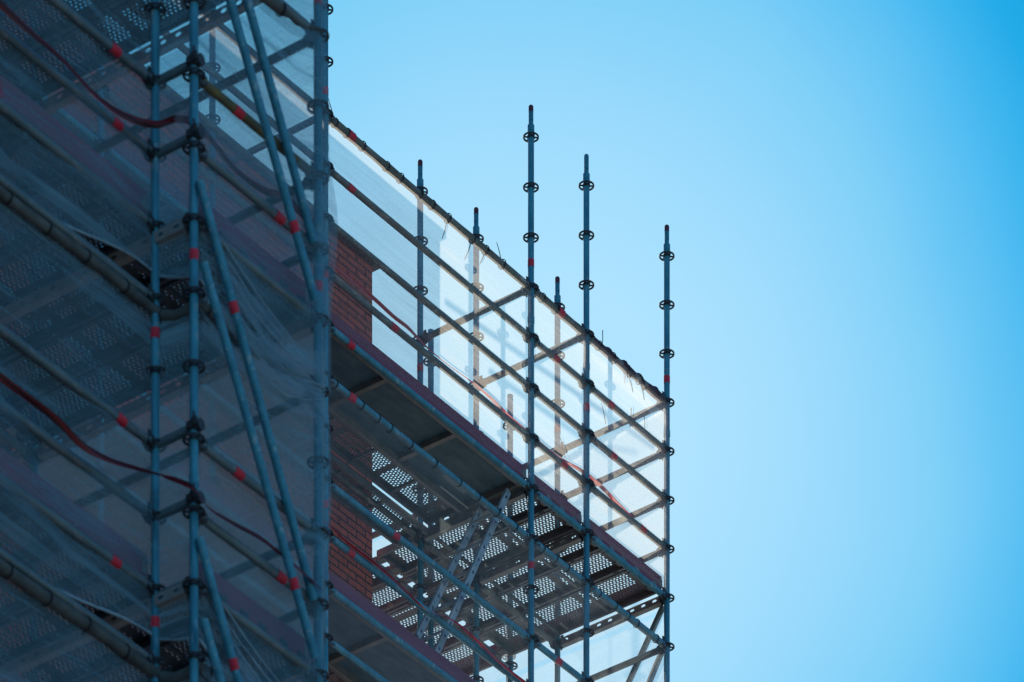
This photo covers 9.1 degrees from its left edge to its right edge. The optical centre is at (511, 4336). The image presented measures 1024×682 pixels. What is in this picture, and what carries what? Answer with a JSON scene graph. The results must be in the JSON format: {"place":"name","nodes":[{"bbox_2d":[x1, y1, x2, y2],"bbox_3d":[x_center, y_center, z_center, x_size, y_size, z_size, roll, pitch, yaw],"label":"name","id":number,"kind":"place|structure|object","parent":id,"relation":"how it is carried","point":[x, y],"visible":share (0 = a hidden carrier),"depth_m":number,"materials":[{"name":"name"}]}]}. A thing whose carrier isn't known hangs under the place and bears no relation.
{"place":"outdoors","nodes":[
{"label":"outdoors","id":0,"kind":"place"},
{"bbox_2d":[0,1,379,681],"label":"brick building","id":1,"kind":"structure","parent":0,"point":[346,257],"depth_m":49.70,"materials":[{"name":"brick"}]},
{"bbox_2d":[65,0,1023,681],"label":"sky","id":2,"kind":"structure","parent":0,"point":[837,185],"materials":[{"name":"blue"}]},
{"label":"ground","id":3,"kind":"structure","parent":0,"visible":0},
{"bbox_2d":[0,0,328,681],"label":"scaffold","id":4,"kind":"object","parent":3,"relation":"on","point":[63,158],"visible":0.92,"depth_m":34.87,"materials":[{"name":"metal"}]},
{"bbox_2d":[0,558,278,681],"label":"debris net","id":5,"kind":"object","parent":4,"relation":"hanging from","point":[22,581],"visible":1,"depth_m":34.23,"materials":[{"name":"black fabric"}]},
{"bbox_2d":[0,0,312,221],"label":"cable","id":6,"kind":"object","parent":4,"relation":"attached to","point":[14,17],"visible":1,"depth_m":34.38,"materials":[{"name":"rubber"}]},
{"bbox_2d":[0,373,319,588],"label":"cable","id":7,"kind":"object","parent":4,"relation":"attached to","point":[54,418],"visible":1,"depth_m":34.01,"materials":[{"name":"rubber"}]},
{"bbox_2d":[0,185,330,681],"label":"debris net","id":8,"kind":"object","parent":4,"relation":"hanging from","point":[140,299],"visible":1,"depth_m":34.47,"materials":[{"name":"black fabric"}]},
{"bbox_2d":[0,0,336,387],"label":"debris net","id":9,"kind":"object","parent":4,"relation":"hanging from","point":[73,210],"visible":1,"depth_m":34.52,"materials":[{"name":"black fabric"}]},
{"bbox_2d":[23,329,324,681],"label":"debris net","id":10,"kind":"object","parent":4,"relation":"attached to","point":[51,471],"visible":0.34,"depth_m":35.78,"materials":[{"name":"blue fabric"}]},
{"bbox_2d":[0,0,674,681],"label":"scaffold","id":11,"kind":"object","parent":3,"relation":"on","point":[366,640],"visible":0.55,"depth_m":49.91,"materials":[{"name":"metal"}]},
{"bbox_2d":[161,249,661,645],"bbox_3d":[-1.612,-28.576,47.598,0.071,2.040,9.485,0,0,37],"label":"debris net","id":12,"kind":"object","parent":11,"relation":"attached to","point":[569,571],"visible":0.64,"depth_m":49.44,"materials":[{"name":"fabric"}]},
{"bbox_2d":[324,520,525,681],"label":"barrier tape","id":13,"kind":"object","parent":11,"relation":"attached to","point":[419,604],"visible":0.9,"depth_m":48.71,"materials":[{"name":"plastic"}]},
{"bbox_2d":[188,4,664,455],"bbox_3d":[-1.613,-30.833,47.598,0.082,1.700,9.485,0,0,37],"label":"debris net","id":14,"kind":"object","parent":11,"relation":"attached to","point":[654,392],"visible":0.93,"depth_m":49.21,"materials":[{"name":"white fabric"}]},
{"bbox_2d":[414,488,510,653],"bbox_3d":[-0.418,-29.042,49.600,0.324,1.726,1.010,0,0,37],"label":"ladder","id":15,"kind":"object","parent":11,"relation":"on","point":[483,543],"visible":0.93,"depth_m":49.61,"materials":[{"name":"metal"}]},
{"bbox_2d":[328,260,629,514],"bbox_3d":[-0.129,-30.419,49.625,0.022,0.140,4.580,0,0,37],"label":"barrier tape","id":16,"kind":"object","parent":11,"relation":"attached to","point":[406,326],"visible":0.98,"depth_m":48.99,"materials":[{"name":"plastic"}]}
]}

